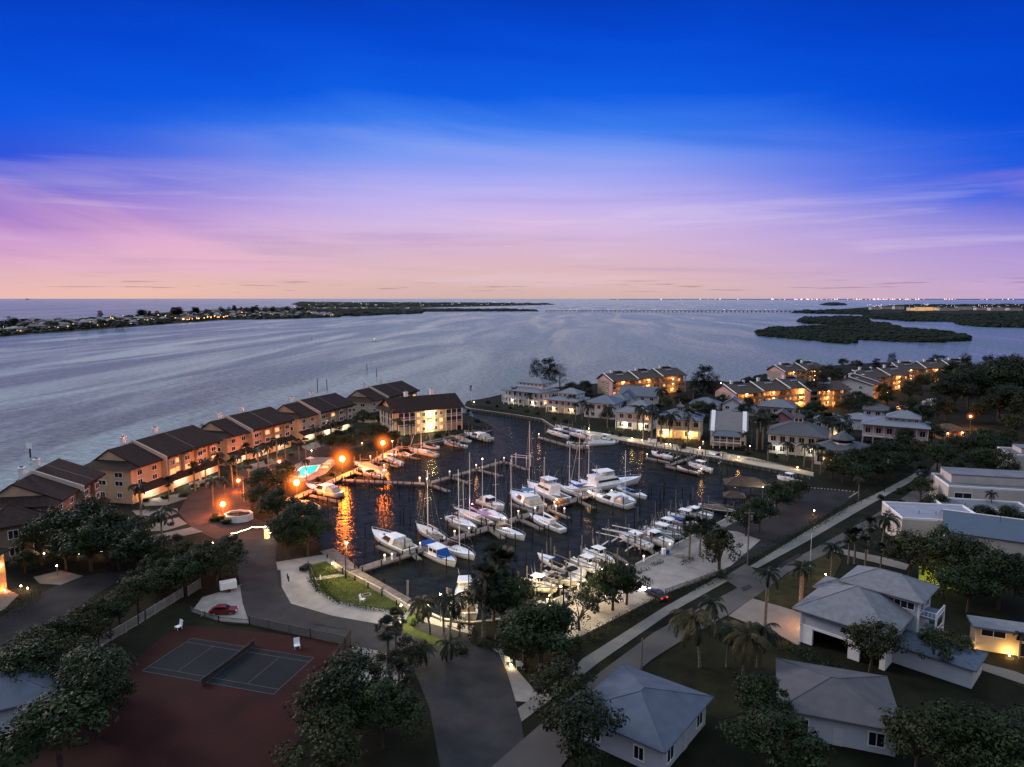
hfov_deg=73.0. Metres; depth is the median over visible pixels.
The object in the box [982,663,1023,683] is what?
garden path
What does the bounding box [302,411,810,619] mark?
marina water
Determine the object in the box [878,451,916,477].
broadleaf tree
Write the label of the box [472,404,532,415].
hedge
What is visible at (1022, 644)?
door
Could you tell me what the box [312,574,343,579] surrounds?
lawn path
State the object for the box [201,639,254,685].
tennis net
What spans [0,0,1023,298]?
sky
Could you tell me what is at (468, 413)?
palm tree
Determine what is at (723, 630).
palm tree
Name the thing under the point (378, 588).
retaining wall
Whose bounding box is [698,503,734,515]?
covered motorboat
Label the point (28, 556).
broadleaf tree
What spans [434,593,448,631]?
palm tree
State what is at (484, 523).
finger dock
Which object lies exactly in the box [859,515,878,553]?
palm tree
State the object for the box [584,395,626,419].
house
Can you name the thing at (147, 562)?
broadleaf tree
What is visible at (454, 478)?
finger dock
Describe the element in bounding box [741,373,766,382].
woodland
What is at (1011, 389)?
broadleaf tree
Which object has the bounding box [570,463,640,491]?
motor yacht
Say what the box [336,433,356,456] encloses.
broadleaf tree
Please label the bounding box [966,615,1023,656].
pool house
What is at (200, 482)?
driveway
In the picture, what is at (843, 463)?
broadleaf tree
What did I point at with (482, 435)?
cabin cruiser
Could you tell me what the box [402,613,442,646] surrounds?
palm bed
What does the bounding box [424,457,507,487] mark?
dock
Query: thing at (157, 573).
broadleaf tree
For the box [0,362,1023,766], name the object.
ground
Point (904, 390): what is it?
broadleaf tree
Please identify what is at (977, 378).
broadleaf tree
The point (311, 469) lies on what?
swimming pool
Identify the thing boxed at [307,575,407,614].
hedge
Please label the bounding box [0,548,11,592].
corner house
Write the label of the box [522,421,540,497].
sailboat
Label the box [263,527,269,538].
gate pillar
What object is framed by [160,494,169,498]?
shrub
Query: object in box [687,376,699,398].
pine tree
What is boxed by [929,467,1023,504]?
flat roofed house
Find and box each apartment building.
[596,365,687,395]
[714,374,807,407]
[766,360,823,381]
[796,377,851,406]
[839,369,882,398]
[842,364,914,390]
[887,357,973,381]
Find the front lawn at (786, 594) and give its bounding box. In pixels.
[756,554,842,608]
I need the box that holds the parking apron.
[561,531,759,638]
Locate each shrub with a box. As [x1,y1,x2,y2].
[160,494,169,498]
[170,533,182,539]
[178,493,187,497]
[209,516,217,521]
[215,515,224,521]
[221,518,231,524]
[283,483,293,487]
[374,649,390,663]
[410,618,417,626]
[415,615,422,621]
[455,645,468,654]
[716,570,727,578]
[743,449,751,454]
[896,488,903,493]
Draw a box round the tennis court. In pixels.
[142,638,311,694]
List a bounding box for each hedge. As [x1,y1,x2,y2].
[0,586,46,617]
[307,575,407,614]
[467,624,512,649]
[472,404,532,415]
[496,648,529,671]
[556,571,730,657]
[651,559,663,566]
[679,555,698,564]
[694,454,740,463]
[748,458,810,470]
[748,489,874,560]
[775,637,855,670]
[834,574,944,598]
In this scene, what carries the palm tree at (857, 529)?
on the ground at (708, 746)
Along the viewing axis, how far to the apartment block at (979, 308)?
3388.09 m
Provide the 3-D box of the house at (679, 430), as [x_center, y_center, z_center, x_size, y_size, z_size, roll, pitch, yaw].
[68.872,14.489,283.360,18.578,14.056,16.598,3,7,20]
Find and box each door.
[152,487,158,495]
[182,476,188,484]
[209,467,214,474]
[683,731,687,751]
[832,728,842,745]
[1017,642,1023,656]
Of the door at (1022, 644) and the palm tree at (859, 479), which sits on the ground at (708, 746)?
the palm tree at (859, 479)
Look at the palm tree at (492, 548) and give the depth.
119.64 m
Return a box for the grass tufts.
[311,562,399,605]
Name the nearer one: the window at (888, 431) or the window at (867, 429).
the window at (888, 431)
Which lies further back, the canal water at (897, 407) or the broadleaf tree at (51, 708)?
the canal water at (897, 407)
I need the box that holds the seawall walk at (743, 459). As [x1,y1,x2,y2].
[555,424,813,474]
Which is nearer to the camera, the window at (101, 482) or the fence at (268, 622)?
the fence at (268, 622)
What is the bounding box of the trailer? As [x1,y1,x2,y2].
[219,578,239,592]
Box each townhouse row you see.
[0,457,110,517]
[83,425,224,503]
[201,406,296,465]
[277,391,357,443]
[346,379,419,422]
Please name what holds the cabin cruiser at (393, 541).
on the marina water at (510, 435)
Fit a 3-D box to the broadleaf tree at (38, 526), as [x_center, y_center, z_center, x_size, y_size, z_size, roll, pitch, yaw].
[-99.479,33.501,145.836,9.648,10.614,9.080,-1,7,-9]
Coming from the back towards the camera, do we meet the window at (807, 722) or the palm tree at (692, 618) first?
the palm tree at (692, 618)
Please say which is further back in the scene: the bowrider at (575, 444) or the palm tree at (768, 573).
the bowrider at (575, 444)
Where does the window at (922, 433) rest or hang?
in the house at (876, 428)
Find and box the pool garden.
[954,637,1023,687]
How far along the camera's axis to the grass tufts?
134.87 m
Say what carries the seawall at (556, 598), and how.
on the ground at (708, 746)
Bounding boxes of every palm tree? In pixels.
[127,482,150,516]
[145,505,177,545]
[162,476,172,500]
[188,460,200,490]
[197,458,212,487]
[204,476,220,506]
[209,451,224,481]
[218,476,230,504]
[224,457,237,487]
[229,454,242,482]
[239,442,252,470]
[241,458,253,485]
[248,446,264,465]
[260,445,272,467]
[269,437,284,462]
[279,437,288,459]
[294,438,301,459]
[300,437,310,458]
[301,459,310,480]
[309,425,320,449]
[325,421,337,448]
[335,422,342,432]
[347,419,356,433]
[372,615,404,667]
[384,606,407,648]
[385,656,414,687]
[391,418,403,442]
[406,420,415,439]
[406,594,439,633]
[407,640,436,667]
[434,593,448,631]
[434,637,465,661]
[438,588,473,637]
[465,409,471,426]
[467,559,506,637]
[479,540,510,621]
[487,546,520,613]
[527,393,532,408]
[572,402,580,421]
[579,399,587,419]
[581,403,594,423]
[601,404,615,427]
[631,405,643,430]
[635,408,651,439]
[645,410,659,442]
[653,403,665,413]
[653,414,669,443]
[654,387,668,398]
[660,411,681,442]
[668,608,720,667]
[674,390,684,403]
[680,515,698,559]
[682,408,696,443]
[692,516,710,556]
[697,594,727,636]
[707,526,729,568]
[714,619,745,667]
[723,620,773,674]
[742,430,751,449]
[746,622,781,667]
[748,415,756,442]
[749,416,766,449]
[752,566,781,625]
[753,414,773,449]
[755,412,779,437]
[756,409,767,431]
[764,442,772,460]
[768,414,779,425]
[779,441,795,460]
[787,560,813,612]
[791,560,815,598]
[798,442,810,466]
[801,409,816,419]
[805,418,815,423]
[805,443,820,470]
[815,412,826,419]
[815,446,826,473]
[819,414,847,438]
[820,412,837,438]
[821,541,844,576]
[827,421,853,434]
[842,527,856,563]
[845,526,866,563]
[853,477,864,501]
[856,534,875,565]
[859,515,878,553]
[874,513,901,542]
[874,542,888,567]
[908,408,920,414]
[914,464,930,494]
[942,464,954,466]
[985,489,998,502]
[1013,631,1023,658]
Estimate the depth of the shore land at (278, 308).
1707.96 m
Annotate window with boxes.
[7,529,18,539]
[9,547,19,556]
[33,541,44,551]
[99,480,105,484]
[114,472,122,477]
[115,481,122,486]
[137,469,142,475]
[169,459,174,465]
[170,468,175,474]
[591,725,600,742]
[633,743,644,762]
[666,745,673,765]
[696,711,702,729]
[770,435,775,440]
[779,446,784,451]
[792,717,808,731]
[808,438,813,443]
[833,439,851,443]
[840,626,849,635]
[865,427,870,432]
[867,730,885,748]
[876,427,881,433]
[886,428,891,434]
[887,595,914,610]
[919,431,925,437]
[954,492,971,498]
[980,629,1006,638]
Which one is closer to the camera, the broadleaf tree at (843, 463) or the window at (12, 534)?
the window at (12, 534)
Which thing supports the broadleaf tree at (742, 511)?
on the ground at (708, 746)
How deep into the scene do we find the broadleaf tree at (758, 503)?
165.74 m
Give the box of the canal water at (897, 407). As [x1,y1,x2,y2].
[896,402,942,416]
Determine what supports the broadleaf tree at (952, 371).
on the ground at (708, 746)
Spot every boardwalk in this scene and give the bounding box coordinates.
[284,467,358,500]
[319,544,359,569]
[342,564,428,612]
[351,444,403,471]
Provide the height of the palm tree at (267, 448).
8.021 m
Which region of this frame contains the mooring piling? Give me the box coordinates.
[406,580,408,596]
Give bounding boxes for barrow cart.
[299,563,310,570]
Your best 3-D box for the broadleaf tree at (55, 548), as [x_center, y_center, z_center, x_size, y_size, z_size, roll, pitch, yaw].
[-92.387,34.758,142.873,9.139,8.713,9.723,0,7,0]
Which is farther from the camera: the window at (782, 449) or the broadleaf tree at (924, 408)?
the broadleaf tree at (924, 408)
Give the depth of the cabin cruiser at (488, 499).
190.37 m
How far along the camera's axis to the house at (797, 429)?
249.34 m
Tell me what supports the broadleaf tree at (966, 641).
on the ground at (708, 746)
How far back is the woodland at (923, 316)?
1981.38 m
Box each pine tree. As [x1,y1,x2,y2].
[3,316,12,325]
[175,307,183,314]
[529,358,545,378]
[537,356,559,384]
[552,364,566,387]
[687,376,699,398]
[691,364,717,396]
[706,372,721,397]
[802,366,831,406]
[817,364,837,380]
[830,368,844,379]
[871,358,881,367]
[887,352,897,363]
[928,354,946,360]
[946,358,964,390]
[960,356,974,367]
[982,354,994,362]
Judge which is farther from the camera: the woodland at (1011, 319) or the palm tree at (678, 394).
the woodland at (1011, 319)
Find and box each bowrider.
[361,468,385,478]
[395,449,411,456]
[423,443,439,448]
[538,553,586,578]
[542,570,577,586]
[559,427,577,432]
[566,441,588,448]
[617,485,646,499]
[651,451,672,459]
[667,514,691,525]
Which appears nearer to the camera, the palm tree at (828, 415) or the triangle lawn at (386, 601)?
the triangle lawn at (386, 601)
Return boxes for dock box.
[557,498,564,503]
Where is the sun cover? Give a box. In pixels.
[521,488,533,490]
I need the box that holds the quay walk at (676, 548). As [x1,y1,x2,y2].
[551,515,740,605]
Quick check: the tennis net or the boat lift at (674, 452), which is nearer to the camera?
the tennis net
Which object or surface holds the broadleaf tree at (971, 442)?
on the ground at (708, 746)
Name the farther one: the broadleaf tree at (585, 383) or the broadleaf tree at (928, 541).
the broadleaf tree at (585, 383)
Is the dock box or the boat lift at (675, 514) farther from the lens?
the dock box
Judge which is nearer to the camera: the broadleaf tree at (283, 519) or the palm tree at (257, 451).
the broadleaf tree at (283, 519)
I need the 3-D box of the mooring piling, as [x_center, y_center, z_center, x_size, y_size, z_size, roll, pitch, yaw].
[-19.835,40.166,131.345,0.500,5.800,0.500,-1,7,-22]
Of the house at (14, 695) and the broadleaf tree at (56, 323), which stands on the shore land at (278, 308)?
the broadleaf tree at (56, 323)
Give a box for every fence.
[94,614,138,647]
[139,587,183,623]
[187,578,200,595]
[190,607,249,624]
[248,615,344,643]
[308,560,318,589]
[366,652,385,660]
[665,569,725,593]
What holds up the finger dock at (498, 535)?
in the marina water at (510, 435)
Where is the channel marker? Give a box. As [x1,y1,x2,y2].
[26,443,31,457]
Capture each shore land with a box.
[0,307,341,336]
[299,303,538,315]
[610,299,1023,299]
[813,306,1023,327]
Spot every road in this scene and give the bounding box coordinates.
[236,537,523,766]
[492,461,942,766]
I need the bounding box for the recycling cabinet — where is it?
[661,548,669,554]
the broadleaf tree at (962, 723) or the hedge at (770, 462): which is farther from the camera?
the hedge at (770, 462)
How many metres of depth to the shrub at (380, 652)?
107.21 m
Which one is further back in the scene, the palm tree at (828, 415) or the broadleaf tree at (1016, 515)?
the palm tree at (828, 415)
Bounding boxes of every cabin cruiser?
[306,481,345,497]
[372,527,418,552]
[464,430,494,440]
[475,495,504,510]
[510,488,546,509]
[580,434,600,440]
[589,489,635,509]
[638,528,673,547]
[681,505,712,519]
[709,450,731,458]
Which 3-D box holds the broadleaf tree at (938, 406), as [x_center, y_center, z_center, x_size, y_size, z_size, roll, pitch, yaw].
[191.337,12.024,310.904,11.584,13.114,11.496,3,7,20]
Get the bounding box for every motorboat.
[353,461,386,473]
[380,449,403,465]
[443,438,467,447]
[450,435,471,442]
[528,565,557,592]
[547,428,569,439]
[569,428,588,438]
[571,549,603,572]
[576,440,615,445]
[583,538,614,564]
[598,433,618,442]
[619,528,653,550]
[644,519,681,539]
[651,513,683,533]
[668,500,702,523]
[677,465,700,475]
[688,459,713,473]
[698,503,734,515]
[777,471,797,480]
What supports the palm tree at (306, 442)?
on the ground at (708, 746)
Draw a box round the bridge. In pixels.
[546,310,793,311]
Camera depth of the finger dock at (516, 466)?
231.30 m
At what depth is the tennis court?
106.25 m
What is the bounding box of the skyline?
[617,299,1013,299]
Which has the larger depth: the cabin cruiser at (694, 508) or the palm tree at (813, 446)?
the palm tree at (813, 446)
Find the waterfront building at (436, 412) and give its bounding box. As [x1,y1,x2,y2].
[375,388,464,435]
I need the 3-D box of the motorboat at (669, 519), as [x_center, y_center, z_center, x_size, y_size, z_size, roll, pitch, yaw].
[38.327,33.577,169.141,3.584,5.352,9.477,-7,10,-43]
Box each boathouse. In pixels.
[723,476,767,501]
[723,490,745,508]
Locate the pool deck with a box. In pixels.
[287,457,334,482]
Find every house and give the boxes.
[0,505,50,560]
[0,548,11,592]
[0,650,68,734]
[15,326,26,330]
[19,320,32,323]
[31,324,45,328]
[126,320,137,324]
[501,373,559,407]
[544,388,590,414]
[579,663,713,766]
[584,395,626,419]
[610,393,632,405]
[613,400,656,430]
[619,385,659,407]
[623,389,636,402]
[655,403,704,439]
[689,397,721,416]
[709,410,748,448]
[721,396,745,411]
[732,405,758,422]
[757,399,797,414]
[766,410,829,456]
[768,408,793,427]
[776,657,904,756]
[792,565,987,688]
[813,413,849,438]
[813,431,871,465]
[846,412,873,429]
[860,410,930,446]
[862,403,890,416]
[881,501,974,546]
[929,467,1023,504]
[930,423,970,438]
[931,496,1023,514]
[941,509,1023,566]
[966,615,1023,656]
[996,444,1023,470]
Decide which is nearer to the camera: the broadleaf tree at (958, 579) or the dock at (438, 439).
the broadleaf tree at (958, 579)
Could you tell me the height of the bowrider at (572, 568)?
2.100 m
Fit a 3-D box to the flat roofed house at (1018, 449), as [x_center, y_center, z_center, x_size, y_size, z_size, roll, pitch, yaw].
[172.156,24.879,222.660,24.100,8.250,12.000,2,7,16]
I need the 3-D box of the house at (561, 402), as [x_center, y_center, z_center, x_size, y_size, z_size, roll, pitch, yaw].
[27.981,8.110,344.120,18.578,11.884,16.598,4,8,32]
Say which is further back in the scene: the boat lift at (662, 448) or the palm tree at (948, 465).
the boat lift at (662, 448)
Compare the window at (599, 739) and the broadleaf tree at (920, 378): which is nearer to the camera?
the window at (599, 739)
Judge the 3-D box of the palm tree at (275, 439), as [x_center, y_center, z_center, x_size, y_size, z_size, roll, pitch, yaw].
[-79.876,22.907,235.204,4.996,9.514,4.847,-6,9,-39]
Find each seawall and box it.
[289,446,400,499]
[413,430,491,446]
[428,613,507,622]
[463,406,554,427]
[553,516,730,600]
[554,427,813,479]
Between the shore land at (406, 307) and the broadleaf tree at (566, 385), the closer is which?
the broadleaf tree at (566, 385)
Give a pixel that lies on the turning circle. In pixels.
(197, 510)
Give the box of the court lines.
[142,638,313,693]
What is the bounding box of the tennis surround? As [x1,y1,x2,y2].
[30,625,355,766]
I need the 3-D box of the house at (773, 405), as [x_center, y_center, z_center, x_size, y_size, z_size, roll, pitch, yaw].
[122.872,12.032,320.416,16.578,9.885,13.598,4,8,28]
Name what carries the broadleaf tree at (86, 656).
on the ground at (708, 746)
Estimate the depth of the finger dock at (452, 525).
170.50 m
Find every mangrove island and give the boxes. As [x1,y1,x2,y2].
[754,321,972,343]
[797,315,870,323]
[819,302,846,305]
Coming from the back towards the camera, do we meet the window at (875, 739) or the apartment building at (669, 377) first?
the apartment building at (669, 377)
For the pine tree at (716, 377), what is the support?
on the ground at (708, 746)
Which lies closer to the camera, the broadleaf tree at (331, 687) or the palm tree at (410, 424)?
the broadleaf tree at (331, 687)
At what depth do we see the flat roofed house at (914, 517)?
161.62 m
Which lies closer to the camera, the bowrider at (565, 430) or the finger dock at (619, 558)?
the finger dock at (619, 558)
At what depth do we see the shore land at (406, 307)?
4335.06 m
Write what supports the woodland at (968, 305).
on the shore land at (962, 312)
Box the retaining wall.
[332,561,415,611]
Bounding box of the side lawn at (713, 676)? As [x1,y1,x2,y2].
[657,616,803,719]
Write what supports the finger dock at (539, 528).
in the marina water at (510, 435)
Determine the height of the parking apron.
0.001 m
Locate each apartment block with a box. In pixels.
[879,306,891,308]
[892,306,903,308]
[906,307,914,310]
[914,307,925,310]
[925,307,933,310]
[936,308,958,310]
[955,307,971,309]
[973,307,986,309]
[987,307,1005,310]
[1005,308,1021,310]
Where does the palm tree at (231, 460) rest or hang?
on the ground at (708, 746)
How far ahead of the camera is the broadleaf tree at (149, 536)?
149.89 m
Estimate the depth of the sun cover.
196.11 m
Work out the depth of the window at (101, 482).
191.07 m
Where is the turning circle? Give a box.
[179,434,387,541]
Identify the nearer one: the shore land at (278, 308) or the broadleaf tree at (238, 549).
the broadleaf tree at (238, 549)
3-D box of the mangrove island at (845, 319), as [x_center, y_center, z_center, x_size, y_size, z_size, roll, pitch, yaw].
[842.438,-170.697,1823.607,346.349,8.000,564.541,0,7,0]
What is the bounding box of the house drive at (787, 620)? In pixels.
[729,598,800,644]
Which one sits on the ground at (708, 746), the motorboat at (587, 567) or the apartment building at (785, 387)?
the apartment building at (785, 387)
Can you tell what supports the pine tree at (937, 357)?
on the ground at (708, 746)
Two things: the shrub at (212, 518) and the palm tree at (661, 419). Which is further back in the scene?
the palm tree at (661, 419)
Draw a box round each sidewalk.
[518,577,726,721]
[750,469,923,567]
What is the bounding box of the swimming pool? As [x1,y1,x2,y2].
[295,465,320,477]
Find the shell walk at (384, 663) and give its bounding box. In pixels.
[335,649,409,686]
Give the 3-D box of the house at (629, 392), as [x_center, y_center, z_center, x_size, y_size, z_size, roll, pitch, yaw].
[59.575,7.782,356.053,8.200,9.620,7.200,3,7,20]
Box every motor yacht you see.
[455,574,477,620]
[527,471,571,502]
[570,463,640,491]
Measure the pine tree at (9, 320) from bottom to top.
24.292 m
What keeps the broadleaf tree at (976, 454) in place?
on the ground at (708, 746)
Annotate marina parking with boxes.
[573,489,855,638]
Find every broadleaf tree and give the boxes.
[0,633,69,681]
[0,638,59,663]
[0,651,45,676]
[0,682,118,766]
[5,549,37,573]
[10,516,57,565]
[11,623,62,650]
[18,505,70,543]
[27,507,102,560]
[29,615,93,643]
[38,629,93,684]
[40,529,87,570]
[45,639,137,693]
[47,322,60,325]
[56,523,122,570]
[56,658,139,737]
[59,494,119,527]
[60,603,103,635]
[68,613,114,649]
[69,506,143,562]
[76,593,125,637]
[79,322,92,329]
[86,524,144,569]
[90,597,132,628]
[94,508,150,531]
[96,587,144,623]
[98,319,107,323]
[102,525,174,569]
[110,571,163,612]
[112,529,158,560]
[116,322,126,328]
[125,555,162,577]
[138,544,173,566]
[139,566,173,603]
[144,524,154,531]
[146,554,205,597]
[146,557,174,592]
[164,538,193,560]
[178,548,215,588]
[182,537,225,558]
[192,539,251,577]
[194,544,238,587]
[216,533,244,547]
[242,466,289,493]
[242,488,253,506]
[245,484,272,510]
[255,486,301,514]
[263,513,289,545]
[268,510,307,559]
[269,707,367,766]
[270,459,299,488]
[277,499,328,539]
[283,662,369,745]
[285,513,329,555]
[307,517,335,545]
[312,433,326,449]
[317,642,393,703]
[321,432,346,452]
[332,429,345,436]
[332,676,428,749]
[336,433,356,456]
[342,424,360,436]
[347,427,377,448]
[353,411,373,426]
[361,422,387,442]
[370,413,379,422]
[375,424,390,439]
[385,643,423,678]
[387,430,400,442]
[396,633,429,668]
[447,613,471,636]
[460,579,503,612]
[463,567,542,628]
[490,574,541,609]
[494,597,578,670]
[494,606,551,665]
[526,599,586,666]
[526,652,603,719]
[537,687,629,766]
[562,382,577,388]
[562,588,599,630]
[572,384,583,390]
[572,576,623,611]
[578,380,592,388]
[585,388,597,397]
[586,557,638,610]
[598,411,616,419]
[608,562,652,604]
[657,396,672,410]
[673,393,691,404]
[686,399,706,411]
[691,517,727,553]
[692,392,705,398]
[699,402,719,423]
[700,527,743,569]
[702,413,709,423]
[712,393,728,409]
[715,702,835,766]
[725,503,767,535]
[731,669,799,737]
[735,401,755,411]
[742,397,754,404]
[745,495,779,531]
[761,480,795,508]
[775,479,793,493]
[789,478,811,506]
[799,405,814,410]
[806,400,826,414]
[819,449,841,478]
[822,453,860,482]
[838,358,849,367]
[839,396,861,413]
[839,614,911,672]
[841,446,869,477]
[845,463,876,478]
[846,391,868,400]
[848,360,863,369]
[853,394,878,405]
[856,442,893,461]
[863,401,880,407]
[864,455,893,482]
[867,437,908,456]
[874,383,893,393]
[878,391,897,405]
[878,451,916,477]
[879,703,968,766]
[880,526,944,576]
[883,405,898,413]
[890,427,917,446]
[893,444,927,470]
[898,397,921,410]
[899,384,923,398]
[903,380,917,392]
[905,532,952,575]
[909,438,939,462]
[910,697,1002,766]
[911,403,936,420]
[911,477,934,500]
[912,374,931,391]
[915,623,961,662]
[921,442,957,470]
[922,520,960,565]
[923,372,949,390]
[923,395,953,423]
[923,492,951,502]
[924,563,954,598]
[925,625,977,654]
[925,702,1023,766]
[927,422,950,442]
[929,370,979,412]
[930,362,964,378]
[930,531,989,589]
[933,558,1010,612]
[935,399,959,420]
[935,434,971,452]
[935,449,969,468]
[945,366,972,398]
[947,536,1023,595]
[950,457,978,468]
[951,436,985,460]
[953,369,990,409]
[957,365,1010,401]
[962,448,994,468]
[966,400,993,421]
[967,547,1023,609]
[969,357,1009,367]
[969,428,997,446]
[969,432,1003,459]
[969,504,997,515]
[971,383,1015,420]
[972,364,1023,391]
[977,446,1021,468]
[982,702,1023,731]
[986,384,1023,418]
[987,357,1023,388]
[990,434,1013,450]
[993,503,1023,518]
[994,428,1018,441]
[998,412,1023,431]
[998,461,1022,470]
[1004,554,1023,601]
[1005,388,1023,414]
[1007,352,1023,363]
[1009,512,1023,518]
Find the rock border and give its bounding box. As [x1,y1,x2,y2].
[811,487,857,497]
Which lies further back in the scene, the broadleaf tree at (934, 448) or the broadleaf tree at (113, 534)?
the broadleaf tree at (934, 448)
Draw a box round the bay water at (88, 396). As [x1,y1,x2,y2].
[0,299,1023,490]
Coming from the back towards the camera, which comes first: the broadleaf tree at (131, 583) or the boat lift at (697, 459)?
the boat lift at (697, 459)
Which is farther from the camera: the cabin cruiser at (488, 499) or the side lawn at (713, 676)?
the cabin cruiser at (488, 499)
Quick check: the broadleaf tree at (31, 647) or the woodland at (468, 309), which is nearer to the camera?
the broadleaf tree at (31, 647)
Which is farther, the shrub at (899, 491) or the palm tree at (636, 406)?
the palm tree at (636, 406)
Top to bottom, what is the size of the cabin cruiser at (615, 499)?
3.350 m
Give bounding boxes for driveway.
[132,508,177,515]
[142,493,186,505]
[150,517,186,530]
[151,527,202,539]
[189,476,216,488]
[249,458,275,471]
[302,442,323,450]
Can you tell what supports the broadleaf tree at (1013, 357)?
on the ground at (708, 746)
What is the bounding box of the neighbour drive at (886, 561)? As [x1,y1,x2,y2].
[834,549,908,569]
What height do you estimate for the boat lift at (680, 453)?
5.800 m
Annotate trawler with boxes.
[420,539,455,566]
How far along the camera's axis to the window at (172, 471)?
203.59 m
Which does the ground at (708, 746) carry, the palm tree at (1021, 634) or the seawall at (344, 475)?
the seawall at (344, 475)
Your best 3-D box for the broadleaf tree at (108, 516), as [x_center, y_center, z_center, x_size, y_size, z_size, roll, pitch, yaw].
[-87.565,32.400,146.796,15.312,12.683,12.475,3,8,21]
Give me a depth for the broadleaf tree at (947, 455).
214.92 m
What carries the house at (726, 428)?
on the ground at (708, 746)
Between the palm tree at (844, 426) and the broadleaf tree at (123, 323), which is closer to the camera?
the palm tree at (844, 426)
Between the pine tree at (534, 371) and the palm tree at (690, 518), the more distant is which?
the pine tree at (534, 371)
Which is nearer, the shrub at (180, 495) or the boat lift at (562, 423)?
the shrub at (180, 495)
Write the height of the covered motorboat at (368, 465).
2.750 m
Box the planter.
[224,510,252,522]
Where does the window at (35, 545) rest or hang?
in the house at (13, 518)
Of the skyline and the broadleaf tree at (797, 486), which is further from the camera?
the skyline
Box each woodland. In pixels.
[0,308,340,335]
[289,308,422,315]
[293,301,553,307]
[422,308,537,311]
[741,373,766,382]
[791,308,869,313]
[861,311,959,321]
[867,304,1023,307]
[951,311,1023,327]
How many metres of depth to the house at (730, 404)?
330.68 m
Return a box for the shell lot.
[193,554,536,701]
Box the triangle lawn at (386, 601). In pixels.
[309,561,407,611]
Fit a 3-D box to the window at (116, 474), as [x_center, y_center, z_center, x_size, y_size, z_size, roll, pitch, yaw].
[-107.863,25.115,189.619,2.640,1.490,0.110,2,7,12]
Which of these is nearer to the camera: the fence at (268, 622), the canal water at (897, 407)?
the fence at (268, 622)
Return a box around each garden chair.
[174,619,182,630]
[293,637,299,646]
[504,656,512,664]
[516,661,522,668]
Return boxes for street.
[0,570,128,650]
[0,589,17,610]
[34,570,81,584]
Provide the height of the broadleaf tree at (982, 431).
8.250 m
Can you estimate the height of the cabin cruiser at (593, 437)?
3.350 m
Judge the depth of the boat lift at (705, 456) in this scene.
240.10 m
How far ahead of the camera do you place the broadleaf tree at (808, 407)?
317.22 m
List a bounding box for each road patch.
[277,570,281,588]
[310,620,342,628]
[741,584,752,590]
[777,553,801,567]
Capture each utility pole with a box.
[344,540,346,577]
[468,568,469,630]
[557,583,569,631]
[640,638,642,669]
[747,509,752,563]
[883,455,890,491]
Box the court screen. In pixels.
[326,629,350,670]
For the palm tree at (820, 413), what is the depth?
279.06 m
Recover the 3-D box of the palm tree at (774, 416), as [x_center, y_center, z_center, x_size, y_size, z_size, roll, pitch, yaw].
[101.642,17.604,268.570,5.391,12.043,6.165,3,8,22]
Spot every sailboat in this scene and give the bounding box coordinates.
[408,418,438,456]
[416,471,445,541]
[441,470,475,559]
[445,482,476,529]
[451,453,493,525]
[478,459,507,521]
[495,463,525,540]
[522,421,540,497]
[528,457,566,533]
[560,449,584,496]
[570,437,591,493]
[580,424,601,492]
[586,465,598,499]
[609,451,636,504]
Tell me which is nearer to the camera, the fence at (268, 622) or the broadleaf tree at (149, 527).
the fence at (268, 622)
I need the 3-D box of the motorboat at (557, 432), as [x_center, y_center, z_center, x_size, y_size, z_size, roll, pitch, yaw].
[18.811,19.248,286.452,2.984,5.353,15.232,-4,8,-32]
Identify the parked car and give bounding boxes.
[209,604,238,615]
[644,588,667,600]
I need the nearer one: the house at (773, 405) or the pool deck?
the pool deck
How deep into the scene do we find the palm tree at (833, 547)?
133.54 m
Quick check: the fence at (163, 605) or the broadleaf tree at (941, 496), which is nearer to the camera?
the fence at (163, 605)
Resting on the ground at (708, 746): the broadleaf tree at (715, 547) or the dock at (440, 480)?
the broadleaf tree at (715, 547)
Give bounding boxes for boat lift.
[354,454,377,465]
[376,449,398,460]
[396,442,417,456]
[510,453,531,466]
[518,566,560,598]
[540,559,581,591]
[541,546,578,572]
[556,420,572,429]
[569,547,607,578]
[581,539,617,564]
[596,526,637,555]
[607,523,644,550]
[617,524,652,553]
[639,524,674,547]
[645,517,680,540]
[651,512,685,535]
[653,442,672,454]
[661,445,680,460]
[666,507,699,521]
[670,503,702,516]
[673,447,693,461]
[680,501,713,518]
[687,454,708,465]
[701,496,734,516]
[702,450,722,465]
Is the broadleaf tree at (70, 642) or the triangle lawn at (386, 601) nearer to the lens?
the broadleaf tree at (70, 642)
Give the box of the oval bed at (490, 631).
[471,621,508,648]
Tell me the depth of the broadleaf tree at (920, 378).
405.38 m
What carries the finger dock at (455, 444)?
in the marina water at (510, 435)
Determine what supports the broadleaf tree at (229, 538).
on the ground at (708, 746)
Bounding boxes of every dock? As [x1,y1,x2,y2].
[308,491,341,505]
[341,476,426,488]
[353,469,384,480]
[354,488,600,571]
[374,458,401,469]
[374,541,402,561]
[386,450,420,461]
[409,548,422,565]
[418,432,464,442]
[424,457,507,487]
[425,480,451,495]
[427,528,446,541]
[443,437,462,449]
[447,474,473,487]
[447,519,476,538]
[463,432,491,444]
[474,466,503,479]
[481,517,495,526]
[488,525,506,543]
[502,459,530,473]
[507,499,537,511]
[517,515,544,533]
[536,434,581,452]
[546,505,571,522]
[553,579,573,593]
[577,496,596,512]
[580,438,589,452]
[611,549,634,565]
[644,454,674,465]
[644,543,659,553]
[664,455,688,465]
[664,462,704,477]

